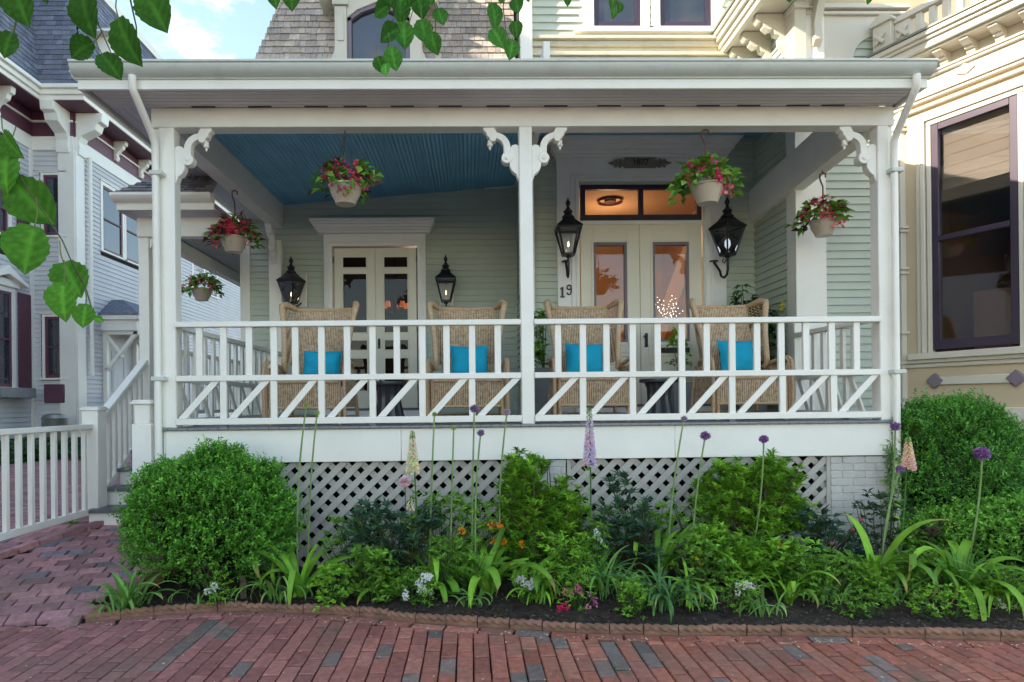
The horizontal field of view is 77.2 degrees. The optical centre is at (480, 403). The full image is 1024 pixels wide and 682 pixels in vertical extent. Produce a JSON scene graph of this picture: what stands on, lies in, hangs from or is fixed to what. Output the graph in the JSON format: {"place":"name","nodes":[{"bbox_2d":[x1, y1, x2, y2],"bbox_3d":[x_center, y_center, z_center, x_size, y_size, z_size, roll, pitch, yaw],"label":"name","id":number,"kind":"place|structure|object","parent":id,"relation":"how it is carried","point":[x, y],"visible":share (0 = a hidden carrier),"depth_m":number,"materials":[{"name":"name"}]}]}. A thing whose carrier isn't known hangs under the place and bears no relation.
{"place":"outdoors","nodes":[
{"label":"outdoors","id":0,"kind":"place"},
{"bbox_2d":[0,117,103,327],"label":"linden branch","id":1,"kind":"object","parent":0,"point":[25,248],"visible":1,"depth_m":1.46,"materials":[{"name":"green plant"}]},
{"bbox_2d":[0,456,131,554],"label":"driveway","id":2,"kind":"structure","parent":0,"point":[20,539],"depth_m":7.67,"materials":[{"name":"brick"}]},
{"bbox_2d":[0,0,170,80],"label":"linden branch","id":3,"kind":"object","parent":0,"point":[123,40],"visible":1,"depth_m":1.41,"materials":[{"name":"green plant"}]},
{"bbox_2d":[0,525,179,626],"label":"path","id":4,"kind":"structure","parent":0,"point":[50,584],"depth_m":5.18,"materials":[{"name":"brick"}]},
{"bbox_2d":[0,424,92,540],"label":"picket fence","id":5,"kind":"object","parent":4,"relation":"on","point":[20,528],"visible":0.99,"depth_m":5.64,"materials":[{"name":"white paint"}]},
{"bbox_2d":[112,0,274,58],"label":"sky","id":6,"kind":"structure","parent":0,"point":[198,29],"materials":[{"name":"blue"}]},
{"bbox_2d":[0,457,660,681],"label":"ground","id":7,"kind":"structure","parent":0,"point":[152,588],"depth_m":4.88,"materials":[{"name":"green plant"}]},
{"bbox_2d":[0,437,80,462],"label":"hosta bed","id":8,"kind":"object","parent":7,"relation":"on","point":[12,450],"visible":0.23,"depth_m":14.04,"materials":[{"name":"green plant"}]},
{"bbox_2d":[0,520,103,559],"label":"driveway kerb","id":9,"kind":"structure","parent":7,"relation":"on","point":[22,548],"depth_m":5.88,"materials":[{"name":"stone"}]},
{"bbox_2d":[79,359,154,540],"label":"staircase","id":10,"kind":"structure","parent":7,"relation":"on","point":[111,450],"depth_m":6.46,"materials":[{"name":"paint"}]},
{"bbox_2d":[0,0,240,440],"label":"neighbour house","id":11,"kind":"structure","parent":7,"relation":"on","point":[84,155],"depth_m":16.77,"materials":[{"name":"white paint"}]},
{"bbox_2d":[0,285,18,387],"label":"window","id":12,"kind":"structure","parent":11,"relation":"in","point":[7,294],"depth_m":15.84,"materials":[{"name":"white paint"}]},
{"bbox_2d":[38,171,66,237],"bbox_3d":[-11.183,-5.220,16.761,0.745,1.740,0.115,-1,0,-1],"label":"window","id":13,"kind":"structure","parent":11,"relation":"in","point":[49,178],"depth_m":16.79,"materials":[{"name":"white paint"}]},
{"bbox_2d":[40,313,68,379],"bbox_3d":[-11.144,-1.501,16.761,0.745,1.758,0.115,-1,0,-1],"label":"window","id":14,"kind":"structure","parent":11,"relation":"in","point":[50,321],"depth_m":16.78,"materials":[{"name":"white paint"}]},
{"bbox_2d":[99,178,126,260],"bbox_3d":[-10.664,-5.286,18.551,0.115,2.035,1.317,-1,0,-1],"label":"window","id":15,"kind":"structure","parent":11,"relation":"in","point":[112,225],"depth_m":18.48,"materials":[{"name":"white paint"}]},
{"bbox_2d":[109,341,126,425],"bbox_3d":[-10.599,-0.564,18.685,0.070,2.449,0.978,-1,0,-1],"label":"door","id":16,"kind":"structure","parent":11,"relation":"in","point":[118,373],"depth_m":18.58,"materials":[{"name":"white paint"}]},
{"bbox_2d":[124,215,138,266],"bbox_3d":[-10.685,-5.286,19.775,0.115,2.035,1.335,-1,0,-1],"label":"window","id":17,"kind":"structure","parent":11,"relation":"in","point":[131,239],"depth_m":19.62,"materials":[{"name":"glass"}]},
{"bbox_2d":[109,174,239,413],"bbox_3d":[-3.597,-1.268,9.902,1.120,2.992,5.614,-1,0,-1],"label":"side porch","id":18,"kind":"object","parent":11,"relation":"attached to","point":[199,213],"visible":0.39,"depth_m":7.53,"materials":[{"name":"white paint"}]},
{"bbox_2d":[181,268,224,300],"bbox_3d":[-4.388,-1.960,9.978,0.730,0.701,0.578,-1,0,-1],"label":"hanging basket","id":19,"kind":"object","parent":18,"relation":"hanging from","point":[201,293],"visible":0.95,"depth_m":9.89,"materials":[{"name":"beige plastic"}]},
{"bbox_2d":[66,41,938,568],"bbox_3d":[-0.202,-1.083,10.034,7.970,5.470,9.468,-1,0,-1],"label":"porch","id":20,"kind":"object","parent":7,"relation":"on","point":[264,137],"visible":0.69,"depth_m":5.79,"materials":[{"name":"white paint"}]},
{"bbox_2d":[202,190,265,254],"bbox_3d":[-2.883,-2.148,7.451,0.728,0.764,0.617,-1,0,-1],"label":"hanging basket","id":21,"kind":"object","parent":20,"relation":"hanging from","point":[230,240],"visible":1,"depth_m":7.37,"materials":[{"name":"beige plastic"}]},
{"bbox_2d":[262,300,359,424],"bbox_3d":[-1.698,-0.439,6.581,0.858,1.302,0.824,-1,0,2],"label":"wicker chair","id":22,"kind":"object","parent":20,"relation":"on","point":[288,391],"visible":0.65,"depth_m":6.67,"materials":[{"name":"wicker"}]},
{"bbox_2d":[302,351,341,374],"bbox_3d":[-1.640,-0.400,6.605,0.400,0.310,0.146,0,-16,-1],"label":"cushion","id":23,"kind":"object","parent":22,"relation":"on","point":[332,362],"visible":0.69,"depth_m":6.55,"materials":[{"name":"teal fabric"}]},
{"bbox_2d":[307,130,384,207],"bbox_3d":[-1.233,-2.165,5.798,0.718,0.705,0.605,-1,0,-1],"label":"hanging basket","id":24,"kind":"object","parent":20,"relation":"hanging from","point":[344,191],"visible":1,"depth_m":5.74,"materials":[{"name":"beige plastic"}]},
{"bbox_2d":[376,381,407,416],"bbox_3d":[-0.957,-0.016,6.704,0.410,0.432,0.410,-1,0,-1],"label":"side table","id":25,"kind":"object","parent":20,"relation":"on","point":[387,392],"visible":0.56,"depth_m":6.60,"materials":[{"name":"black metal"}]},
{"bbox_2d":[426,300,509,423],"bbox_3d":[-0.141,-0.456,6.608,0.858,1.302,0.825,-1,0,-1],"label":"wicker chair","id":26,"kind":"object","parent":20,"relation":"on","point":[487,391],"visible":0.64,"depth_m":6.66,"materials":[{"name":"wicker"}]},
{"bbox_2d":[450,345,487,372],"bbox_3d":[-0.120,-0.431,6.631,0.400,0.370,0.153,-1,-16,-1],"label":"cushion","id":27,"kind":"object","parent":26,"relation":"on","point":[459,359],"visible":0.66,"depth_m":6.58,"materials":[{"name":"teal fabric"}]},
{"bbox_2d":[534,308,557,414],"bbox_3d":[0.763,-0.505,7.941,0.456,1.374,0.351,-1,0,-1],"label":"planter","id":28,"kind":"object","parent":20,"relation":"on","point":[541,391],"visible":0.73,"depth_m":7.79,"materials":[{"name":"green plant"}]},
{"bbox_2d":[543,299,636,421],"bbox_3d":[1.098,-0.469,6.630,0.858,1.302,0.825,-1,0,-1],"label":"wicker chair","id":29,"kind":"object","parent":20,"relation":"on","point":[597,389],"visible":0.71,"depth_m":6.68,"materials":[{"name":"wicker"}]},
{"bbox_2d":[565,343,602,371],"bbox_3d":[1.079,-0.454,6.651,0.400,0.370,0.162,1,-16,-1],"label":"cushion","id":30,"kind":"object","parent":29,"relation":"on","point":[594,363],"visible":0.69,"depth_m":6.60,"materials":[{"name":"teal fabric"}]},
{"bbox_2d":[639,378,677,413],"bbox_3d":[1.882,-0.046,6.754,0.410,0.432,0.410,-1,0,-1],"label":"side table","id":31,"kind":"object","parent":20,"relation":"on","point":[662,404],"visible":0.62,"depth_m":6.64,"materials":[{"name":"black metal"}]},
{"bbox_2d":[661,327,692,412],"bbox_3d":[2.396,-0.408,7.906,0.493,1.145,0.303,-1,0,-1],"label":"planter","id":32,"kind":"object","parent":20,"relation":"on","point":[675,395],"visible":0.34,"depth_m":7.82,"materials":[{"name":"green plant"}]},
{"bbox_2d":[664,129,746,206],"bbox_3d":[2.071,-2.200,5.875,0.741,0.725,0.597,-1,0,-1],"label":"hanging basket","id":33,"kind":"object","parent":20,"relation":"hanging from","point":[706,193],"visible":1,"depth_m":5.78,"materials":[{"name":"beige plastic"}]},
{"bbox_2d":[689,298,794,420],"bbox_3d":[2.647,-0.485,6.657,0.858,1.302,0.825,-1,0,-2],"label":"wicker chair","id":34,"kind":"object","parent":20,"relation":"on","point":[747,387],"visible":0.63,"depth_m":6.68,"materials":[{"name":"wicker"}]},
{"bbox_2d":[716,340,752,369],"bbox_3d":[2.680,-0.481,6.679,0.400,0.390,0.163,0,-16,-8],"label":"cushion","id":35,"kind":"object","parent":34,"relation":"on","point":[744,355],"visible":0.63,"depth_m":6.63,"materials":[{"name":"teal fabric"}]},
{"bbox_2d":[729,283,784,410],"bbox_3d":[3.220,-0.656,7.770,1.035,1.624,0.718,-1,0,-1],"label":"planter","id":36,"kind":"object","parent":20,"relation":"on","point":[771,328],"visible":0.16,"depth_m":7.66,"materials":[{"name":"green plant"}]},
{"bbox_2d":[785,170,854,237],"bbox_3d":[3.622,-2.132,6.779,0.655,0.711,0.567,-1,0,-1],"label":"hanging basket","id":37,"kind":"object","parent":20,"relation":"hanging from","point":[826,223],"visible":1,"depth_m":6.71,"materials":[{"name":"beige plastic"}]},
{"bbox_2d":[78,611,1023,649],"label":"sidewalk border","id":38,"kind":"object","parent":7,"relation":"on","point":[726,639],"visible":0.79,"depth_m":4.25,"materials":[{"name":"brick"}]},
{"bbox_2d":[85,554,1023,642],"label":"garden edging","id":39,"kind":"object","parent":7,"relation":"on","point":[922,633],"visible":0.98,"depth_m":4.33,"materials":[{"name":"brick"}]},
{"bbox_2d":[239,0,1023,524],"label":"house","id":40,"kind":"structure","parent":7,"relation":"on","point":[643,246],"depth_m":8.23,"materials":[{"name":"green paint"}]},
{"bbox_2d":[276,257,306,306],"bbox_3d":[-2.650,-1.715,9.048,0.289,0.733,0.378,-1,0,23],"label":"wall lantern","id":41,"kind":"object","parent":40,"relation":"attached to","point":[292,283],"depth_m":9.04,"materials":[{"name":"black metal"}]},
{"bbox_2d":[333,248,376,407],"bbox_3d":[-1.815,-1.086,9.244,0.600,2.310,0.052,-1,0,-1],"label":"door","id":42,"kind":"structure","parent":40,"relation":"in","point":[354,268],"depth_m":9.23,"materials":[{"name":"beige paint"}]},
{"bbox_2d":[375,248,417,407],"bbox_3d":[-1.211,-1.092,9.227,0.600,2.310,0.107,-1,0,-1],"label":"door","id":43,"kind":"structure","parent":40,"relation":"in","point":[395,268],"depth_m":9.24,"materials":[{"name":"beige paint"}]},
{"bbox_2d":[435,254,455,306],"bbox_3d":[-0.492,-1.743,9.070,0.289,0.733,0.378,-1,0,-1],"label":"wall lantern","id":44,"kind":"object","parent":40,"relation":"attached to","point":[445,278],"depth_m":9.01,"materials":[{"name":"black metal"}]},
{"bbox_2d":[554,198,582,277],"bbox_3d":[1.091,-2.076,8.049,0.313,1.003,0.443,-1,0,-1],"label":"wall lantern","id":45,"kind":"object","parent":40,"relation":"attached to","point":[568,223],"depth_m":7.94,"materials":[{"name":"black metal"}]},
{"bbox_2d":[580,225,640,403],"bbox_3d":[1.684,-1.153,8.331,0.762,2.330,0.109,-1,0,-1],"label":"door","id":46,"kind":"structure","parent":40,"relation":"in","point":[591,236],"depth_m":8.29,"materials":[{"name":"beige paint"}]},
{"bbox_2d":[583,0,653,26],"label":"window","id":47,"kind":"structure","parent":40,"relation":"in","point":[635,13],"depth_m":8.29,"materials":[{"name":"white paint"}]},
{"bbox_2d":[639,224,703,403],"bbox_3d":[2.482,-1.161,8.316,0.821,2.330,0.167,-1,0,-1],"label":"door","id":48,"kind":"structure","parent":40,"relation":"in","point":[651,236],"depth_m":8.30,"materials":[{"name":"beige paint"}]},
{"bbox_2d":[651,0,720,26],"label":"window","id":49,"kind":"structure","parent":40,"relation":"in","point":[664,13],"depth_m":8.31,"materials":[{"name":"white paint"}]},
{"bbox_2d":[708,197,746,278],"bbox_3d":[3.070,-2.092,8.092,0.322,1.032,0.456,-1,0,-23],"label":"wall lantern","id":50,"kind":"object","parent":40,"relation":"attached to","point":[727,229],"depth_m":8.02,"materials":[{"name":"black metal"}]},
{"bbox_2d":[900,75,1023,364],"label":"bay window","id":51,"kind":"structure","parent":40,"relation":"in","point":[983,131],"depth_m":6.67,"materials":[{"name":"beige paint"}]},
{"bbox_2d":[372,0,448,75],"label":"linden branch","id":52,"kind":"object","parent":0,"point":[402,31],"visible":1,"depth_m":2.46,"materials":[{"name":"green plant"}]},
{"bbox_2d":[487,0,529,59],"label":"linden branch","id":53,"kind":"object","parent":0,"point":[497,35],"visible":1,"depth_m":2.59,"materials":[{"name":"green plant"}]},
{"bbox_2d":[0,617,1023,681],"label":"sidewalk","id":54,"kind":"structure","parent":0,"point":[220,649],"depth_m":3.90,"materials":[{"name":"brick"}]},
{"bbox_2d":[111,531,1023,632],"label":"garden soil","id":55,"kind":"structure","parent":0,"point":[893,612],"depth_m":4.66,"materials":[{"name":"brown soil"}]},
{"bbox_2d":[88,562,178,614],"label":"daylily","id":56,"kind":"object","parent":55,"relation":"on","point":[125,590],"visible":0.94,"depth_m":4.78,"materials":[{"name":"green plant"}]},
{"bbox_2d":[107,434,309,595],"bbox_3d":[-2.233,0.889,5.275,1.696,1.287,1.158,-1,0,-1],"label":"boxwood","id":57,"kind":"object","parent":55,"relation":"on","point":[207,505],"visible":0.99,"depth_m":4.99,"materials":[{"name":"green plant"}]},
{"bbox_2d":[231,567,312,603],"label":"daylily","id":58,"kind":"object","parent":55,"relation":"on","point":[271,591],"visible":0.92,"depth_m":4.90,"materials":[{"name":"green plant"}]},
{"bbox_2d":[251,542,361,604],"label":"allium clump","id":59,"kind":"object","parent":55,"relation":"on","point":[289,570],"visible":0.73,"depth_m":5.05,"materials":[{"name":"green plant"}]},
{"bbox_2d":[307,561,358,611],"bbox_3d":[-1.116,1.380,4.832,0.360,0.338,0.301,-1,0,-1],"label":"sedum","id":60,"kind":"object","parent":55,"relation":"on","point":[345,572],"visible":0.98,"depth_m":4.80,"materials":[{"name":"green plant"}]},
{"bbox_2d":[317,511,398,583],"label":"groundcover","id":61,"kind":"object","parent":55,"relation":"on","point":[337,520],"visible":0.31,"depth_m":5.30,"materials":[{"name":"green plant"}]},
{"bbox_2d":[346,542,399,603],"bbox_3d":[-0.817,1.304,4.904,0.416,0.462,0.365,-1,0,-1],"label":"foxglove rosette","id":62,"kind":"object","parent":55,"relation":"on","point":[377,554],"visible":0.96,"depth_m":4.86,"materials":[{"name":"green plant"}]},
{"bbox_2d":[337,475,447,580],"bbox_3d":[-0.704,1.044,5.146,0.910,0.941,0.510,-1,0,-1],"label":"peony","id":63,"kind":"object","parent":55,"relation":"on","point":[426,520],"visible":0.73,"depth_m":5.11,"materials":[{"name":"green plant"}]},
{"bbox_2d":[387,563,431,601],"bbox_3d":[-0.541,1.369,4.860,0.365,0.319,0.324,-1,0,-1],"label":"phlox","id":64,"kind":"object","parent":55,"relation":"on","point":[400,580],"visible":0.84,"depth_m":4.83,"materials":[{"name":"green plant"}]},
{"bbox_2d":[405,431,421,573],"bbox_3d":[-0.540,0.851,5.158,0.138,1.267,0.118,-1,0,-1],"label":"foxglove","id":65,"kind":"object","parent":55,"relation":"on","point":[411,467],"visible":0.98,"depth_m":5.15,"materials":[{"name":"beige plant"}]},
{"bbox_2d":[402,572,440,606],"bbox_3d":[-0.435,1.388,4.788,0.300,0.284,0.288,-1,0,-1],"label":"candytuft","id":66,"kind":"object","parent":55,"relation":"on","point":[424,599],"visible":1,"depth_m":4.73,"materials":[{"name":"green plant"}]},
{"bbox_2d":[363,532,490,602],"bbox_3d":[-0.382,1.287,5.116,0.928,0.411,0.740,-1,0,11],"label":"allium clump","id":67,"kind":"object","parent":55,"relation":"on","point":[445,590],"visible":0.42,"depth_m":4.87,"materials":[{"name":"green plant"}]},
{"bbox_2d":[396,489,482,579],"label":"groundcover","id":68,"kind":"object","parent":55,"relation":"on","point":[459,517],"visible":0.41,"depth_m":5.28,"materials":[{"name":"green plant"}]},
{"bbox_2d":[426,533,492,596],"bbox_3d":[-0.181,1.256,4.967,0.570,0.511,0.343,-1,0,-1],"label":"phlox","id":69,"kind":"object","parent":55,"relation":"on","point":[456,556],"visible":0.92,"depth_m":4.94,"materials":[{"name":"green plant"}]},
{"bbox_2d":[424,527,555,607],"bbox_3d":[0.036,1.243,5.034,0.999,0.503,0.902,-1,0,-1],"label":"allium clump","id":70,"kind":"object","parent":55,"relation":"on","point":[490,574],"visible":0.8,"depth_m":4.97,"materials":[{"name":"green plant"}]},
{"bbox_2d":[459,498,526,577],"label":"groundcover","id":71,"kind":"object","parent":55,"relation":"on","point":[503,514],"visible":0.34,"depth_m":5.33,"materials":[{"name":"green plant"}]},
{"bbox_2d":[506,559,579,605],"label":"daylily","id":72,"kind":"object","parent":55,"relation":"on","point":[542,592],"visible":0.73,"depth_m":4.75,"materials":[{"name":"green plant"}]},
{"bbox_2d":[491,446,606,579],"bbox_3d":[0.580,0.914,5.361,1.037,1.133,0.631,-1,0,-1],"label":"azalea","id":73,"kind":"object","parent":55,"relation":"on","point":[538,506],"visible":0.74,"depth_m":5.26,"materials":[{"name":"green plant"}]},
{"bbox_2d":[534,529,599,598],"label":"groundcover","id":74,"kind":"object","parent":55,"relation":"on","point":[563,544],"visible":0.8,"depth_m":4.90,"materials":[{"name":"green plant"}]},
{"bbox_2d":[555,562,597,612],"bbox_3d":[0.698,1.359,4.664,0.316,0.367,0.300,-1,0,-1],"label":"snapdragon","id":75,"kind":"object","parent":55,"relation":"on","point":[577,587],"visible":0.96,"depth_m":4.62,"materials":[{"name":"green plant"}]},
{"bbox_2d":[582,407,596,573],"bbox_3d":[0.893,0.737,5.233,0.128,1.417,0.118,-1,0,-1],"label":"foxglove","id":76,"kind":"object","parent":55,"relation":"on","point":[589,453],"visible":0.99,"depth_m":5.23,"materials":[{"name":"purple plant"}]},
{"bbox_2d":[562,545,648,600],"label":"daylily","id":77,"kind":"object","parent":55,"relation":"on","point":[600,584],"visible":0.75,"depth_m":4.91,"materials":[{"name":"green plant"}]},
{"bbox_2d":[584,468,681,578],"bbox_3d":[1.230,0.988,5.225,0.789,0.950,0.520,-1,0,-1],"label":"peony","id":78,"kind":"object","parent":55,"relation":"on","point":[632,527],"visible":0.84,"depth_m":5.20,"materials":[{"name":"green plant"}]},
{"bbox_2d":[612,574,653,619],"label":"herb","id":79,"kind":"object","parent":55,"relation":"on","point":[633,589],"visible":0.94,"depth_m":4.48,"materials":[{"name":"green plant"}]},
{"bbox_2d":[592,500,683,570],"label":"groundcover","id":80,"kind":"object","parent":55,"relation":"on","point":[652,514],"visible":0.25,"depth_m":5.42,"materials":[{"name":"green plant"}]},
{"bbox_2d":[599,552,715,621],"bbox_3d":[1.288,1.303,4.646,0.893,0.377,0.754,-1,0,-1],"label":"daylily","id":81,"kind":"object","parent":55,"relation":"on","point":[657,596],"visible":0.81,"depth_m":4.59,"materials":[{"name":"green plant"}]},
{"bbox_2d":[641,557,724,611],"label":"daylily","id":82,"kind":"object","parent":55,"relation":"on","point":[687,595],"visible":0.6,"depth_m":4.59,"materials":[{"name":"green plant"}]},
{"bbox_2d":[633,513,738,580],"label":"allium clump","id":83,"kind":"object","parent":55,"relation":"on","point":[669,558],"visible":0.59,"depth_m":5.22,"materials":[{"name":"green plant"}]},
{"bbox_2d":[669,536,735,599],"bbox_3d":[1.658,1.250,4.807,0.476,0.471,0.333,-1,0,-1],"label":"columbine","id":84,"kind":"object","parent":55,"relation":"on","point":[719,562],"visible":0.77,"depth_m":4.76,"materials":[{"name":"green plant"}]},
{"bbox_2d":[662,487,753,574],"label":"groundcover","id":85,"kind":"object","parent":55,"relation":"on","point":[684,519],"visible":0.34,"depth_m":5.33,"materials":[{"name":"green plant"}]},
{"bbox_2d":[713,577,787,618],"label":"daylily","id":86,"kind":"object","parent":55,"relation":"on","point":[762,609],"visible":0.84,"depth_m":4.46,"materials":[{"name":"green plant"}]},
{"bbox_2d":[685,448,821,542],"bbox_3d":[2.304,0.909,5.430,1.133,1.061,0.652,-1,0,-1],"label":"azalea","id":87,"kind":"object","parent":55,"relation":"on","point":[736,479],"visible":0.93,"depth_m":5.31,"materials":[{"name":"green plant"}]},
{"bbox_2d":[684,521,822,591],"bbox_3d":[2.114,1.192,5.031,1.094,0.556,0.658,-1,0,-1],"label":"azalea","id":88,"kind":"object","parent":55,"relation":"on","point":[747,551],"visible":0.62,"depth_m":4.92,"materials":[{"name":"green plant"}]},
{"bbox_2d":[757,570,818,608],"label":"daylily","id":89,"kind":"object","parent":55,"relation":"on","point":[790,596],"visible":0.95,"depth_m":4.64,"materials":[{"name":"green plant"}]},
{"bbox_2d":[760,535,825,592],"bbox_3d":[2.385,1.235,4.922,0.519,0.467,0.389,-1,0,-1],"label":"foxglove rosette","id":90,"kind":"object","parent":55,"relation":"on","point":[795,546],"visible":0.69,"depth_m":4.87,"materials":[{"name":"green plant"}]},
{"bbox_2d":[791,547,865,602],"bbox_3d":[2.582,1.282,4.755,0.562,0.389,0.304,-1,0,-1],"label":"periwinkle","id":91,"kind":"object","parent":55,"relation":"on","point":[844,569],"visible":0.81,"depth_m":4.72,"materials":[{"name":"green plant"}]},
{"bbox_2d":[784,504,877,575],"bbox_3d":[2.837,1.136,5.253,0.838,0.652,0.554,-1,0,-1],"label":"peony","id":92,"kind":"object","parent":55,"relation":"on","point":[817,527],"visible":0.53,"depth_m":5.21,"materials":[{"name":"green plant"}]},
{"bbox_2d":[817,583,917,617],"bbox_3d":[2.671,1.388,4.466,0.592,0.214,0.286,-1,0,-1],"label":"periwinkle","id":93,"kind":"object","parent":55,"relation":"on","point":[854,605],"visible":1,"depth_m":4.43,"materials":[{"name":"green plant"}]},
{"bbox_2d":[850,560,897,603],"bbox_3d":[2.885,1.317,4.675,0.323,0.319,0.298,-1,0,-1],"label":"sedum","id":94,"kind":"object","parent":55,"relation":"on","point":[869,576],"visible":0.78,"depth_m":4.64,"materials":[{"name":"green plant"}]},
{"bbox_2d":[813,512,958,601],"bbox_3d":[3.055,1.154,4.913,0.942,0.591,0.773,-1,0,22],"label":"allium clump","id":95,"kind":"object","parent":55,"relation":"on","point":[888,558],"visible":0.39,"depth_m":4.78,"materials":[{"name":"green plant"}]},
{"bbox_2d":[894,436,916,569],"bbox_3d":[3.424,0.837,5.177,0.205,1.144,0.117,-1,0,-1],"label":"foxglove","id":96,"kind":"object","parent":55,"relation":"on","point":[909,463],"visible":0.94,"depth_m":5.17,"materials":[{"name":"pink plant"}]},
{"bbox_2d":[889,545,946,600],"bbox_3d":[3.236,1.302,4.742,0.347,0.482,0.312,-1,0,-1],"label":"periwinkle","id":97,"kind":"object","parent":55,"relation":"on","point":[921,571],"visible":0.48,"depth_m":4.70,"materials":[{"name":"green plant"}]},
{"bbox_2d":[904,583,988,619],"bbox_3d":[3.182,1.368,4.386,0.512,0.246,0.286,-1,0,-1],"label":"periwinkle","id":98,"kind":"object","parent":55,"relation":"on","point":[947,595],"visible":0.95,"depth_m":4.38,"materials":[{"name":"green plant"}]},
{"bbox_2d":[878,387,1023,542],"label":"yew","id":99,"kind":"object","parent":55,"relation":"on","point":[946,437],"visible":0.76,"depth_m":5.59,"materials":[{"name":"green plant"}]},
{"bbox_2d":[908,541,1000,601],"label":"iris clump","id":100,"kind":"object","parent":55,"relation":"on","point":[966,574],"visible":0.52,"depth_m":4.70,"materials":[{"name":"green plant"}]},
{"bbox_2d":[888,488,1023,577],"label":"privet hedge","id":101,"kind":"object","parent":55,"relation":"on","point":[999,525],"visible":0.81,"depth_m":5.14,"materials":[{"name":"green plant"}]},
{"bbox_2d":[889,539,1023,620],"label":"allium clump","id":102,"kind":"object","parent":55,"relation":"on","point":[963,549],"visible":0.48,"depth_m":4.65,"materials":[{"name":"green plant"}]},
{"bbox_2d":[925,560,1023,615],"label":"daylily","id":103,"kind":"object","parent":55,"relation":"on","point":[987,594],"visible":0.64,"depth_m":4.53,"materials":[{"name":"green plant"}]},
{"bbox_2d":[970,564,1023,609],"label":"candytuft","id":104,"kind":"object","parent":55,"relation":"on","point":[1005,574],"visible":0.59,"depth_m":4.52,"materials":[{"name":"green plant"}]},
{"bbox_2d":[722,570,768,611],"bbox_3d":[1.877,1.358,4.571,0.336,0.284,0.304,-1,0,-1],"label":"snapdragon","id":105,"kind":"object","parent":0,"point":[747,583],"visible":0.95,"depth_m":4.53,"materials":[{"name":"green plant"}]},
{"bbox_2d":[844,488,913,554],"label":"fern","id":106,"kind":"object","parent":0,"point":[882,513],"visible":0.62,"depth_m":5.44,"materials":[{"name":"green plant"}]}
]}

